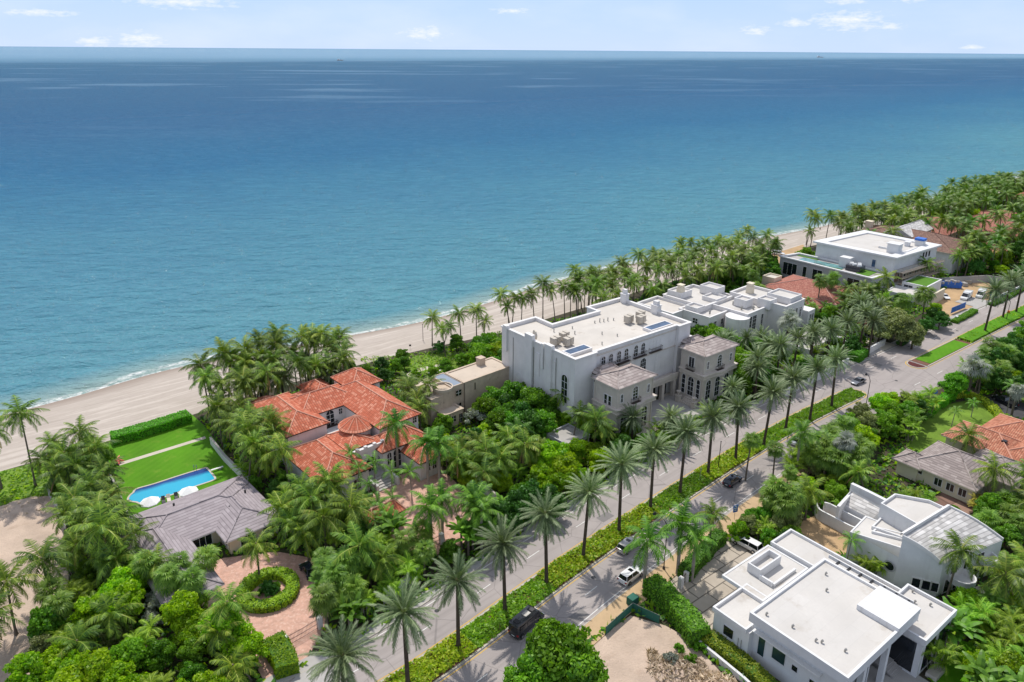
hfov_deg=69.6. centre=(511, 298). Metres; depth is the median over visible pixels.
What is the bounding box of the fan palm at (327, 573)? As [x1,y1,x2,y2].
[316,560,350,595]
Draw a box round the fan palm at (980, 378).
[970,364,992,393]
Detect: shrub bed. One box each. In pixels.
[382,661,427,681]
[409,631,476,681]
[460,575,556,647]
[537,503,661,587]
[694,442,760,480]
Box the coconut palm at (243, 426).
[224,411,269,472]
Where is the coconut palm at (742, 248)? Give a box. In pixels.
[730,244,750,263]
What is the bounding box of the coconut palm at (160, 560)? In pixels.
[136,542,177,584]
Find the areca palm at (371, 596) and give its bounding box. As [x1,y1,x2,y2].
[359,588,379,615]
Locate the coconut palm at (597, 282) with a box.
[585,274,608,303]
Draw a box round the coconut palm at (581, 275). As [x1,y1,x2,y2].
[565,271,586,314]
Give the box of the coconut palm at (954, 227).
[943,215,965,232]
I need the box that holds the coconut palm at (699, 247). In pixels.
[694,241,707,262]
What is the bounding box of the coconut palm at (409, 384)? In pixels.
[395,376,423,400]
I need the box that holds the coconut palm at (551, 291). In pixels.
[539,283,559,322]
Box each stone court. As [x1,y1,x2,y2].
[636,391,676,435]
[651,395,702,424]
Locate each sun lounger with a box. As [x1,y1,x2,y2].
[161,495,165,503]
[166,493,170,501]
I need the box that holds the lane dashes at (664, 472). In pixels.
[348,300,1016,674]
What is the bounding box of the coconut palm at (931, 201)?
[922,197,935,211]
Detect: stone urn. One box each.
[675,390,681,401]
[690,397,696,409]
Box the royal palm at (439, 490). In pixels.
[422,478,458,532]
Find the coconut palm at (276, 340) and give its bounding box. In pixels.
[254,328,292,361]
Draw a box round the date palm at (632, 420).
[617,402,649,438]
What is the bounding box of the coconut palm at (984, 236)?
[967,230,989,242]
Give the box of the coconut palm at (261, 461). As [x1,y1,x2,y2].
[244,435,288,477]
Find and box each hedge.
[109,409,191,445]
[236,565,299,613]
[262,630,299,679]
[642,572,710,647]
[677,527,727,581]
[702,629,779,681]
[848,347,868,362]
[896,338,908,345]
[922,391,957,420]
[950,308,977,323]
[956,390,1004,416]
[988,288,1023,305]
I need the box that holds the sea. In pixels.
[0,46,1023,414]
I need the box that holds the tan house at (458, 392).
[406,355,508,426]
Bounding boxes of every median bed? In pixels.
[384,395,858,681]
[908,361,925,366]
[911,317,1022,365]
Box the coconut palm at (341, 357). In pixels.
[326,349,356,373]
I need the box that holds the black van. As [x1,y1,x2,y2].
[508,605,544,639]
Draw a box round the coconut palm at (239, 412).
[226,408,257,464]
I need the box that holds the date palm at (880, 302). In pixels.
[870,297,892,314]
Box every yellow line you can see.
[377,391,839,681]
[440,399,861,681]
[909,309,1014,359]
[930,319,1022,366]
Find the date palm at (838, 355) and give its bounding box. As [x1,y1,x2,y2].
[819,343,856,405]
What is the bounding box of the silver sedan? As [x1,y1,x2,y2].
[850,376,866,385]
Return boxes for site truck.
[960,289,973,300]
[975,287,986,297]
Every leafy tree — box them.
[2,650,46,681]
[39,639,88,669]
[39,649,88,681]
[46,666,89,681]
[68,647,120,681]
[87,578,145,627]
[95,566,146,613]
[99,659,148,681]
[159,589,205,636]
[176,678,189,681]
[192,669,230,681]
[197,602,252,657]
[230,626,269,672]
[487,341,501,355]
[530,463,554,488]
[531,438,569,474]
[546,451,578,478]
[550,471,580,496]
[565,437,586,463]
[573,416,594,432]
[582,441,602,465]
[589,447,612,472]
[791,475,824,500]
[853,424,880,448]
[868,393,896,408]
[880,392,900,403]
[927,303,944,311]
[963,209,980,220]
[992,651,1023,674]
[994,264,1010,276]
[995,251,1013,264]
[997,201,1008,207]
[1010,370,1021,386]
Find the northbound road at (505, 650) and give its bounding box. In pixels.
[438,318,1023,681]
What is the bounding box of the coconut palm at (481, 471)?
[462,455,502,492]
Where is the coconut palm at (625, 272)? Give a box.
[617,266,635,292]
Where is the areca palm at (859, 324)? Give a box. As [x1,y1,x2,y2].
[848,320,862,333]
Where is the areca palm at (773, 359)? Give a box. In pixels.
[771,356,777,364]
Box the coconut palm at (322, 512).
[294,494,350,548]
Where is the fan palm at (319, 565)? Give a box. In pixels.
[310,555,332,593]
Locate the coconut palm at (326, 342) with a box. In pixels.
[310,335,341,354]
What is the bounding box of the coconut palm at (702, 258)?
[695,252,712,283]
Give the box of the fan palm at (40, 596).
[30,574,71,606]
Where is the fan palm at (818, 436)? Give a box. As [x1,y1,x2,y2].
[809,428,833,447]
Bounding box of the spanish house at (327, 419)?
[247,367,441,501]
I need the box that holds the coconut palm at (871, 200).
[866,199,880,209]
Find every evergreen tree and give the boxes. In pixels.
[463,427,487,451]
[484,500,515,530]
[486,393,515,415]
[503,489,533,528]
[513,401,530,414]
[516,409,544,436]
[518,478,543,513]
[538,484,569,517]
[606,441,627,466]
[614,434,634,455]
[638,289,658,301]
[665,280,678,292]
[685,276,699,284]
[726,274,741,284]
[758,270,770,276]
[825,462,849,480]
[914,399,933,418]
[918,316,938,333]
[923,307,949,317]
[930,311,952,329]
[967,258,985,275]
[968,355,996,366]
[984,346,1020,370]
[984,367,1011,393]
[996,331,1023,352]
[1000,371,1023,401]
[1007,240,1023,261]
[1011,261,1023,281]
[1013,348,1023,371]
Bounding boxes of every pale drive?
[564,490,581,505]
[862,339,894,349]
[955,297,990,307]
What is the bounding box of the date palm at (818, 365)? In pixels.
[798,354,837,419]
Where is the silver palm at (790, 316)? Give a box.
[776,308,802,332]
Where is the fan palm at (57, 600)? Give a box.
[40,590,73,620]
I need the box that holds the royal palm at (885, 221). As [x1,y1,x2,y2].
[879,216,895,225]
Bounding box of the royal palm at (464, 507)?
[456,483,491,520]
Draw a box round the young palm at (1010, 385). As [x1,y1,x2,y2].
[1002,379,1020,412]
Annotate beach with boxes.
[0,177,1018,470]
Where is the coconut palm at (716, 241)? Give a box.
[709,234,728,250]
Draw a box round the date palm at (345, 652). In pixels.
[297,614,384,681]
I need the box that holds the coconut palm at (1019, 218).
[1005,214,1023,242]
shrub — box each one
[27,633,56,653]
[45,476,67,492]
[49,488,66,498]
[67,593,100,625]
[70,561,98,585]
[93,445,116,463]
[99,622,132,647]
[140,638,176,672]
[141,611,163,630]
[142,590,160,612]
[171,616,203,647]
[175,636,206,671]
[177,660,207,681]
[196,592,210,609]
[248,475,264,488]
[256,588,263,596]
[258,579,276,588]
[263,583,280,597]
[265,479,284,498]
[272,581,280,586]
[274,469,289,481]
[329,596,339,615]
[336,502,357,521]
[341,519,370,540]
[359,364,373,373]
[373,356,389,369]
[375,368,393,380]
[375,561,399,588]
[389,358,403,375]
[395,349,409,357]
[399,356,410,368]
[410,368,419,376]
[426,364,440,376]
[432,413,453,428]
[433,340,447,351]
[438,358,452,369]
[438,538,461,563]
[441,433,455,450]
[443,365,454,372]
[454,353,470,366]
[454,465,478,485]
[463,407,486,423]
[471,422,493,437]
[487,439,504,451]
[488,469,513,491]
[491,479,511,495]
[523,473,540,486]
[540,482,557,492]
[556,412,572,426]
[571,464,586,481]
[591,424,616,443]
[610,433,630,441]
[620,422,641,435]
[633,433,650,455]
[662,651,678,665]
[673,642,684,653]
[683,653,696,663]
[692,641,707,654]
[725,282,738,292]
[727,519,749,541]
[732,390,748,403]
[739,514,761,534]
[741,507,759,523]
[755,506,772,523]
[759,527,776,543]
[763,536,773,546]
[767,257,777,263]
[768,514,789,531]
[771,265,780,273]
[776,345,790,360]
[776,529,787,536]
[777,524,803,534]
[779,509,803,526]
[789,366,809,380]
[796,360,810,370]
[799,247,812,254]
[814,312,829,325]
[823,479,848,503]
[830,337,842,348]
[845,335,862,350]
[854,332,866,341]
[871,428,879,442]
[893,293,906,300]
[898,391,909,404]
[950,586,981,610]
[959,649,990,681]
[988,260,999,270]
[992,523,1023,550]
[997,591,1023,623]
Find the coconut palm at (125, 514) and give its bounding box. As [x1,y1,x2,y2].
[106,494,142,536]
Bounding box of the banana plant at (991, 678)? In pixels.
[970,675,995,681]
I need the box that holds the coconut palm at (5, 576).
[0,555,44,635]
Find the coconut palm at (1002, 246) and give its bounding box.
[991,240,1013,264]
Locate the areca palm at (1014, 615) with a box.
[970,603,1023,632]
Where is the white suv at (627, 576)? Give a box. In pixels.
[617,565,642,585]
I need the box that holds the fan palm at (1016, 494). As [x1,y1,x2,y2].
[1012,491,1023,502]
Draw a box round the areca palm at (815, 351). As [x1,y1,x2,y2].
[805,342,827,355]
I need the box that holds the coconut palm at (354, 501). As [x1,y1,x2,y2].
[323,482,374,544]
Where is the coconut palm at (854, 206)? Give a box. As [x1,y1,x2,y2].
[847,202,864,215]
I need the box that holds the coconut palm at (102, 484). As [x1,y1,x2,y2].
[84,479,136,511]
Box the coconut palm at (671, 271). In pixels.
[663,262,679,287]
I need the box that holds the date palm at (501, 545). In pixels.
[471,514,534,610]
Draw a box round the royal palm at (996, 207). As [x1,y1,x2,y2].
[986,203,1007,217]
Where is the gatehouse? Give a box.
[360,499,406,536]
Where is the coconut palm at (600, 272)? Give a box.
[596,264,609,301]
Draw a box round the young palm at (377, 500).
[366,491,390,509]
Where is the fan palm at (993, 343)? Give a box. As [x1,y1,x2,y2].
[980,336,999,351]
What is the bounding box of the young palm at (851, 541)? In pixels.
[838,530,865,558]
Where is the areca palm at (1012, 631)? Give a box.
[976,612,1023,652]
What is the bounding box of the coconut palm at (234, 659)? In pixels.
[209,643,260,681]
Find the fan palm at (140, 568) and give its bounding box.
[128,549,160,581]
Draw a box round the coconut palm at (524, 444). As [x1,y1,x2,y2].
[502,427,546,467]
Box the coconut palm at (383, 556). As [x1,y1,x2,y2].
[354,543,405,583]
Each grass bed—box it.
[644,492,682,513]
[662,472,711,502]
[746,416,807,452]
[789,387,865,422]
[955,305,1023,342]
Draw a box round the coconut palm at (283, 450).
[260,432,302,481]
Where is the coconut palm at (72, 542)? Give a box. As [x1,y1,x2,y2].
[56,530,98,570]
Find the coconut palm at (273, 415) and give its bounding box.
[248,404,291,455]
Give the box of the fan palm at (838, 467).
[822,446,852,481]
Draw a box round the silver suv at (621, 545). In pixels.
[616,536,638,554]
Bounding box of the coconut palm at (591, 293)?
[581,280,606,304]
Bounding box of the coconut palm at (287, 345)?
[267,332,295,356]
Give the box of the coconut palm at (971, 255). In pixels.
[962,246,982,275]
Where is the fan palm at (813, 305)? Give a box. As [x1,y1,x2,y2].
[804,301,819,315]
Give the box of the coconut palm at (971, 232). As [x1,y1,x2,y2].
[961,228,987,266]
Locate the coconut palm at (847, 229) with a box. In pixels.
[839,221,859,234]
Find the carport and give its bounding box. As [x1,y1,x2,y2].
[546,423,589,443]
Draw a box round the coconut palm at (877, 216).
[867,208,885,224]
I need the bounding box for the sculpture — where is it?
[111,455,123,464]
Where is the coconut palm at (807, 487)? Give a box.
[787,472,834,520]
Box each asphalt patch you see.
[568,609,588,623]
[597,512,613,521]
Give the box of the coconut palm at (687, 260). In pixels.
[679,255,695,283]
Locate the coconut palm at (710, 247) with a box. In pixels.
[701,244,720,275]
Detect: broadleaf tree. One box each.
[27,605,66,640]
[108,636,152,673]
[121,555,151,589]
[428,422,449,436]
[448,334,465,351]
[450,446,477,473]
[467,342,484,360]
[467,343,496,364]
[469,335,493,348]
[471,396,495,418]
[473,453,500,481]
[480,409,506,436]
[481,332,496,339]
[481,386,510,411]
[490,338,501,342]
[491,399,503,409]
[491,402,515,426]
[496,411,519,431]
[497,348,501,359]
[500,426,520,449]
[501,380,522,399]
[502,649,554,681]
[506,482,526,495]
[516,386,545,409]
[523,616,600,681]
[532,409,558,438]
[534,393,560,416]
[545,640,609,681]
[663,422,681,440]
[690,326,696,335]
[693,324,706,336]
[695,275,708,285]
[704,323,726,336]
[709,276,722,282]
[713,272,726,284]
[726,285,739,293]
[729,335,743,350]
[731,369,753,392]
[733,346,754,369]
[734,361,761,386]
[738,276,756,286]
[741,336,762,352]
[757,357,776,383]
[769,260,779,265]
[770,369,789,385]
[798,458,822,476]
[821,305,839,319]
[841,412,860,425]
[846,401,870,416]
[857,410,886,433]
[860,317,896,341]
[867,306,905,340]
[874,408,897,431]
[874,413,902,438]
[876,400,904,426]
[889,311,921,345]
[896,322,926,348]
[898,400,920,426]
[937,370,969,393]
[967,243,993,262]
[973,492,1004,523]
[995,491,1019,510]
[1007,320,1023,337]
[1008,213,1023,221]
[1016,334,1023,350]
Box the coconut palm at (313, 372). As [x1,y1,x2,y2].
[296,352,324,379]
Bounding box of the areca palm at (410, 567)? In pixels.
[395,549,425,584]
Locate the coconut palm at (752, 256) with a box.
[744,251,761,265]
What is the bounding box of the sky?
[0,0,1023,53]
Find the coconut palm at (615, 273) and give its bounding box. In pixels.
[603,268,618,279]
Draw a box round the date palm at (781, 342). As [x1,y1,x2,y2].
[761,329,800,370]
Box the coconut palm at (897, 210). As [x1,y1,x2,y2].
[887,203,905,215]
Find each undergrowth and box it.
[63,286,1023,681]
[812,199,1023,418]
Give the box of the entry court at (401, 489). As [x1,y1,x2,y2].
[370,472,470,553]
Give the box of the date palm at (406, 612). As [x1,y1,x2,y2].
[367,572,439,681]
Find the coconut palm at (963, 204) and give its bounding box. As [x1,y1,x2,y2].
[954,198,971,217]
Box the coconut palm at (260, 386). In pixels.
[251,371,275,395]
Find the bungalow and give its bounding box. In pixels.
[119,474,281,609]
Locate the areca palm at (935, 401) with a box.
[921,396,945,410]
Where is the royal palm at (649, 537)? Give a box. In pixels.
[623,515,674,587]
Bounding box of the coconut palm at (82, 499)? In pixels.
[61,487,126,548]
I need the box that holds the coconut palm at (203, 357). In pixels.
[178,350,221,406]
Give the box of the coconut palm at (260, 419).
[242,405,279,462]
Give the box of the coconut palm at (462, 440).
[450,433,478,463]
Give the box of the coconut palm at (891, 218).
[883,213,900,225]
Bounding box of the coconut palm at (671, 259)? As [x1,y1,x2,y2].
[657,253,680,290]
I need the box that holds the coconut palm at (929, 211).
[913,201,932,215]
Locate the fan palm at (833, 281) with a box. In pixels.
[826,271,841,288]
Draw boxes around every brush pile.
[644,651,713,681]
[685,669,737,681]
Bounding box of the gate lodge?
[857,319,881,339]
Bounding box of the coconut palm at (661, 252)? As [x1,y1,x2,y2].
[650,249,666,283]
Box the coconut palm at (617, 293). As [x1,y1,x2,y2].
[608,286,630,298]
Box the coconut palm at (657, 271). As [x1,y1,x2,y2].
[648,262,670,280]
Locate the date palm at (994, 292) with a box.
[975,274,1013,330]
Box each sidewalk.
[261,395,773,681]
[580,468,811,644]
[844,299,991,366]
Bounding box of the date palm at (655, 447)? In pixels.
[629,430,677,508]
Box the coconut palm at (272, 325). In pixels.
[261,321,294,391]
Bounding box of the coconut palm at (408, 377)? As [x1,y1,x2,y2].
[393,371,419,392]
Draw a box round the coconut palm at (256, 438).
[233,427,272,478]
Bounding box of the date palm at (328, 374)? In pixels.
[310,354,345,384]
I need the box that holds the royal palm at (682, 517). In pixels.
[650,497,715,574]
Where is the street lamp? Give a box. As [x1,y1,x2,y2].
[653,512,667,569]
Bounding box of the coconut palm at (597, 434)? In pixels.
[585,416,617,447]
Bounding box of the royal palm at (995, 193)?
[989,188,1000,198]
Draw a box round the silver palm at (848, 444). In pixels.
[831,430,856,482]
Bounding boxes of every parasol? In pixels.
[139,496,160,507]
[178,486,198,496]
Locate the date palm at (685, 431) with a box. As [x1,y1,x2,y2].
[665,411,712,493]
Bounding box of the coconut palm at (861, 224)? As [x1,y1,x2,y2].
[852,216,866,230]
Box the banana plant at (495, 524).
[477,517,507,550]
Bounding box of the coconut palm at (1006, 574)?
[970,550,1023,621]
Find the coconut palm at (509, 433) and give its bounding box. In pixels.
[491,423,527,477]
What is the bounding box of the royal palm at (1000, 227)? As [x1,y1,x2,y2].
[990,223,1008,237]
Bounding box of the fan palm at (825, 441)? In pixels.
[819,433,844,473]
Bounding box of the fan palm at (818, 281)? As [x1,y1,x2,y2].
[812,273,828,297]
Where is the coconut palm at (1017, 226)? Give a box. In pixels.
[1005,222,1023,247]
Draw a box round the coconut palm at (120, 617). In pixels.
[82,591,144,646]
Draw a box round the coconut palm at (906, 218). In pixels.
[894,211,916,224]
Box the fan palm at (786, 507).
[770,490,799,519]
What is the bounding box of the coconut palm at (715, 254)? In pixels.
[706,249,723,279]
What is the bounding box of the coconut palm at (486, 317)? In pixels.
[475,314,493,333]
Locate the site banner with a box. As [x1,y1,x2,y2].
[950,302,965,314]
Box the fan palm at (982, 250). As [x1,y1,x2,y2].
[973,246,989,275]
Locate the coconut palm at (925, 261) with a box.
[917,256,937,273]
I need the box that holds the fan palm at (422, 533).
[406,516,435,542]
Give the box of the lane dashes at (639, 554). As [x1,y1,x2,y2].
[476,361,960,681]
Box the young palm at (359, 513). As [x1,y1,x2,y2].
[346,506,367,520]
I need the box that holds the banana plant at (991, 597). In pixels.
[972,581,1020,621]
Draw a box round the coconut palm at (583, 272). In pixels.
[569,267,587,301]
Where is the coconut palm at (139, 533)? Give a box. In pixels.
[114,518,158,553]
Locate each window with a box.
[193,533,212,548]
[239,532,255,546]
[325,410,334,425]
[338,407,342,414]
[353,477,361,490]
[386,452,392,465]
[393,448,401,467]
[455,389,461,396]
[534,351,539,375]
[552,360,555,383]
[560,374,567,403]
[600,356,605,365]
[603,393,607,403]
[607,395,611,405]
[608,353,613,362]
[616,350,621,362]
[619,414,626,432]
[620,394,623,403]
[623,348,628,360]
[632,386,638,400]
[633,345,638,356]
[640,342,645,354]
[640,358,646,368]
[640,405,647,426]
[654,352,660,370]
[680,373,685,392]
[686,376,693,396]
[688,356,694,368]
[692,317,697,323]
[695,379,700,399]
[704,380,710,400]
[713,376,719,396]
[716,354,721,367]
[722,372,728,392]
[723,624,733,640]
[749,316,752,330]
[751,314,756,330]
[756,637,765,657]
[759,313,763,330]
[771,646,785,665]
[782,261,796,274]
[791,664,797,673]
[802,266,806,276]
[811,269,822,279]
[847,277,859,285]
[871,259,875,266]
[885,562,893,569]
[889,634,917,672]
[910,577,921,588]
[919,634,937,672]
[920,579,931,590]
[930,581,939,592]
[933,476,942,487]
[934,621,950,656]
[942,579,949,592]
[945,481,954,492]
[957,487,967,497]
[975,551,984,564]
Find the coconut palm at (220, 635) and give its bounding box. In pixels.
[192,613,242,665]
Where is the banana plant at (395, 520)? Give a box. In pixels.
[370,505,411,544]
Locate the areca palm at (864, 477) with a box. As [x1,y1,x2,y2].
[848,468,872,485]
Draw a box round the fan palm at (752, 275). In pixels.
[744,268,760,282]
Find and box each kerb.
[284,305,985,681]
[379,391,840,681]
[433,398,860,681]
[579,475,781,629]
[911,337,956,359]
[928,317,1023,365]
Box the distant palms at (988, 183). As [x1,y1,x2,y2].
[886,170,1023,220]
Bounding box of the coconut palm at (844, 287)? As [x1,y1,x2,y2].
[834,279,858,292]
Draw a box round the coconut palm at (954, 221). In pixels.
[943,215,962,235]
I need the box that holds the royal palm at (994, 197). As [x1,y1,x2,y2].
[986,195,1000,205]
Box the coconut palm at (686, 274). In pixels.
[674,267,699,285]
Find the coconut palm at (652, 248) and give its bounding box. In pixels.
[645,246,660,285]
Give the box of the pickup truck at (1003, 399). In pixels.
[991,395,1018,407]
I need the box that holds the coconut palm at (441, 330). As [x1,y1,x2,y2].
[430,321,450,356]
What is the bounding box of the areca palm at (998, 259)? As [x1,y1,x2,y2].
[994,254,1004,264]
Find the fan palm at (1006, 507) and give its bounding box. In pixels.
[998,502,1023,524]
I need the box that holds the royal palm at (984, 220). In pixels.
[976,213,992,239]
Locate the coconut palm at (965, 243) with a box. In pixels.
[953,235,977,272]
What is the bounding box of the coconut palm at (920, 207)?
[908,199,930,214]
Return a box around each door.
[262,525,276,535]
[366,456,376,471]
[459,412,462,421]
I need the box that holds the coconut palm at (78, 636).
[45,620,107,657]
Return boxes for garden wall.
[209,437,250,479]
[383,568,419,603]
[447,459,496,496]
[699,641,749,681]
[914,288,944,307]
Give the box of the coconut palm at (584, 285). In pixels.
[576,279,591,313]
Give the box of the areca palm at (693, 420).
[684,415,698,428]
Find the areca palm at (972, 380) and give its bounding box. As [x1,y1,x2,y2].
[960,364,984,385]
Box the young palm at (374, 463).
[363,450,388,493]
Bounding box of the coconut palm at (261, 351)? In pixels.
[247,343,275,395]
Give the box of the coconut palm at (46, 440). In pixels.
[33,431,69,464]
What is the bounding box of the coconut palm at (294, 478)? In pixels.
[279,467,319,508]
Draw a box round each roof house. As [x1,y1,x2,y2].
[761,273,860,315]
[941,413,1023,461]
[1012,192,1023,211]
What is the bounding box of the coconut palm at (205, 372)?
[187,365,222,422]
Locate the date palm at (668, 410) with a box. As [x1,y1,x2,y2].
[654,403,689,444]
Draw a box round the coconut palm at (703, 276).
[692,265,708,282]
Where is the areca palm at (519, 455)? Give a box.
[513,446,527,465]
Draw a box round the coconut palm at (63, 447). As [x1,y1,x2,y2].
[39,435,89,486]
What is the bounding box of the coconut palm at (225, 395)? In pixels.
[202,387,233,426]
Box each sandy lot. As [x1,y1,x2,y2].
[0,505,68,681]
[593,615,720,681]
[773,245,803,262]
[799,516,848,554]
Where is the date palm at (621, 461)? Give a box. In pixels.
[593,440,653,530]
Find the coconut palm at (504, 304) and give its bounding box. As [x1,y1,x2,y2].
[499,299,515,322]
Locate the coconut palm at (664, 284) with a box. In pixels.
[652,277,674,296]
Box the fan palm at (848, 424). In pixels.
[834,414,856,432]
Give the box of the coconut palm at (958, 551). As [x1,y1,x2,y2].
[930,528,986,599]
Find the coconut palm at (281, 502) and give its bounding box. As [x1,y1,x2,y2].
[257,489,305,539]
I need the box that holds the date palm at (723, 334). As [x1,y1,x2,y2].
[713,330,733,340]
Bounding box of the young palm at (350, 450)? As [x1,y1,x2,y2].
[336,443,361,461]
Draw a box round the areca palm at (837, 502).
[831,498,841,505]
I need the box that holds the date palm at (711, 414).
[695,398,736,473]
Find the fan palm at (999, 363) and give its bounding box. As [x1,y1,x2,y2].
[995,358,1010,383]
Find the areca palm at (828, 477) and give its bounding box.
[814,472,847,485]
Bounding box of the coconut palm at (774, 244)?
[765,236,785,260]
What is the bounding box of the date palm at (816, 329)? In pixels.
[797,319,828,357]
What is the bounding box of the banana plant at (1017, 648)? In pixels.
[997,634,1023,662]
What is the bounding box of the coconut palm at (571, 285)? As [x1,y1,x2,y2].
[564,279,579,317]
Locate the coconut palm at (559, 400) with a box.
[549,389,568,406]
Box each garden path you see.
[118,436,205,465]
[407,364,436,374]
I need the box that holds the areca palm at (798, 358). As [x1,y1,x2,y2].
[788,354,803,365]
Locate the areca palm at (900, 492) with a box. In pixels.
[886,488,913,497]
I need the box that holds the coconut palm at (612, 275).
[605,271,622,291]
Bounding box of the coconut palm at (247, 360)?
[225,348,260,369]
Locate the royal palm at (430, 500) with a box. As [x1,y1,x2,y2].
[405,483,452,542]
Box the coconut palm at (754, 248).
[745,245,763,256]
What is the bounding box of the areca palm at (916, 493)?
[900,483,923,497]
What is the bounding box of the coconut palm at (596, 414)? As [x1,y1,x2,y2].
[574,403,615,442]
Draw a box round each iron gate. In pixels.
[285,616,322,642]
[418,532,443,552]
[677,570,689,588]
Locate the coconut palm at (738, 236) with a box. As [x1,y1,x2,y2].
[730,234,746,262]
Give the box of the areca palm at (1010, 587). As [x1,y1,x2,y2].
[990,569,1023,595]
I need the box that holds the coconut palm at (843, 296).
[830,288,854,311]
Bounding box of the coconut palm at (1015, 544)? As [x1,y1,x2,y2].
[997,540,1023,589]
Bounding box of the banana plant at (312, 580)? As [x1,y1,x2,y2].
[307,573,340,591]
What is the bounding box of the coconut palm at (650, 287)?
[642,282,663,297]
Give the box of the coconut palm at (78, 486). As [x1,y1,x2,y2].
[44,478,96,523]
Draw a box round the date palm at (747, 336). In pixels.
[737,328,758,349]
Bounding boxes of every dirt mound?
[3,494,68,515]
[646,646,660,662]
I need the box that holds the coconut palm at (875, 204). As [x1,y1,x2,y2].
[865,201,881,212]
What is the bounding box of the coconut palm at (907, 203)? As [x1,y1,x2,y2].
[899,199,914,207]
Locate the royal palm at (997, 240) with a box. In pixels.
[985,233,1008,268]
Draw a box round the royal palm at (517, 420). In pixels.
[503,416,536,454]
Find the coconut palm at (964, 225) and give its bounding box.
[954,218,979,236]
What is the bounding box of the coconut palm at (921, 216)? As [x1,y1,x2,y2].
[909,212,930,221]
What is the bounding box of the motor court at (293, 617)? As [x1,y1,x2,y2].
[208,552,328,678]
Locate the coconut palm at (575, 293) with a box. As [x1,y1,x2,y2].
[564,284,585,315]
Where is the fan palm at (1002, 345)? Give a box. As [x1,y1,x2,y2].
[995,342,1015,354]
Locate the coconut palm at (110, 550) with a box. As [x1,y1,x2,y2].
[84,533,145,586]
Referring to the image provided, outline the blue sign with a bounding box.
[733,505,737,517]
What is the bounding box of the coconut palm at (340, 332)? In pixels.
[328,325,354,371]
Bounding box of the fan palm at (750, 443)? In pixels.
[740,431,761,480]
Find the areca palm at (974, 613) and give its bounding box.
[947,591,998,637]
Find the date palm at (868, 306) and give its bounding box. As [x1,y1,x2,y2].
[850,299,877,346]
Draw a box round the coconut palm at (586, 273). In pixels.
[582,268,590,305]
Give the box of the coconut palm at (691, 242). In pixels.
[683,236,699,275]
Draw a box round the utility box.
[626,593,638,605]
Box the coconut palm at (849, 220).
[837,216,857,232]
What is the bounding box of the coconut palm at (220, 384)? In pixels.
[204,371,238,427]
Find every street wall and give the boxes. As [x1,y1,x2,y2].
[783,358,848,397]
[867,338,885,353]
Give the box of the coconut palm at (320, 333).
[307,323,340,350]
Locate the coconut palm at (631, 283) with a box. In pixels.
[620,273,642,295]
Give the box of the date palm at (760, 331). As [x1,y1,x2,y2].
[749,325,771,341]
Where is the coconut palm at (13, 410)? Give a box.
[0,394,49,486]
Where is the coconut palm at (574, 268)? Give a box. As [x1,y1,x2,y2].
[563,263,585,308]
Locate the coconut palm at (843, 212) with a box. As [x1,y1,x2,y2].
[835,210,852,234]
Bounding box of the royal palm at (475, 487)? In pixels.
[448,480,499,541]
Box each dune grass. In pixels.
[0,451,74,505]
[405,351,467,374]
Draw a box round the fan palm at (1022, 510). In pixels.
[1017,499,1023,524]
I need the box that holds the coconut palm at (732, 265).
[723,259,740,281]
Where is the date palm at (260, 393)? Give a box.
[244,362,274,396]
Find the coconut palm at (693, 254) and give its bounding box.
[685,250,703,275]
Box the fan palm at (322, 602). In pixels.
[307,582,340,631]
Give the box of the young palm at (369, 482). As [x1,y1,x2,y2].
[356,475,378,505]
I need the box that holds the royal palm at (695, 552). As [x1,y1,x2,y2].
[673,517,716,581]
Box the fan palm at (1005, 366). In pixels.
[998,362,1014,393]
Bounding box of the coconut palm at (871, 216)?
[860,208,881,225]
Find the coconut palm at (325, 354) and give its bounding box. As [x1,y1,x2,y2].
[317,350,345,378]
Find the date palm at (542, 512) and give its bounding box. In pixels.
[518,487,575,583]
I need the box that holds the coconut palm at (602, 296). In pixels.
[591,288,612,304]
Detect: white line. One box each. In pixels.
[361,305,988,645]
[576,423,861,626]
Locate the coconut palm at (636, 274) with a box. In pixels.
[625,270,648,301]
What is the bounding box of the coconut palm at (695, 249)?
[687,245,703,262]
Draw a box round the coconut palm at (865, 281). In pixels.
[857,279,875,293]
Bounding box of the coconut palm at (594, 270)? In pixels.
[584,264,604,304]
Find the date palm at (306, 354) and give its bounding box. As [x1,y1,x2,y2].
[292,344,320,380]
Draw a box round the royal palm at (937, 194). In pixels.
[928,191,941,203]
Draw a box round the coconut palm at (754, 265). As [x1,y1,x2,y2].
[748,258,765,274]
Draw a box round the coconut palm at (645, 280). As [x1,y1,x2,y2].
[636,274,655,299]
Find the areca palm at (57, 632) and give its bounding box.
[44,615,89,644]
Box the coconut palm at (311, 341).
[298,328,320,352]
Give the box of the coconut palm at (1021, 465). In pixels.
[1002,458,1023,495]
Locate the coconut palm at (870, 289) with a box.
[857,282,879,300]
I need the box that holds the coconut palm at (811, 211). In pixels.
[802,208,822,243]
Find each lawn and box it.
[107,415,237,514]
[908,399,993,452]
[916,340,967,363]
[931,640,978,681]
[957,306,1023,341]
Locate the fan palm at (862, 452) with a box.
[840,445,871,483]
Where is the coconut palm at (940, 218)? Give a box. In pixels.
[932,212,954,232]
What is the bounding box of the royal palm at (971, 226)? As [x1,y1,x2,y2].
[960,218,979,238]
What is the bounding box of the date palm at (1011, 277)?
[997,269,1023,317]
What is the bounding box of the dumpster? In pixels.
[941,278,962,287]
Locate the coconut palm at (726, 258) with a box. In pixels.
[718,253,734,285]
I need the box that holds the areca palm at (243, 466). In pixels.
[233,459,259,476]
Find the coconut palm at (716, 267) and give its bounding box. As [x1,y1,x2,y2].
[705,260,726,282]
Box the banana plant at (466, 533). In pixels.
[445,515,486,555]

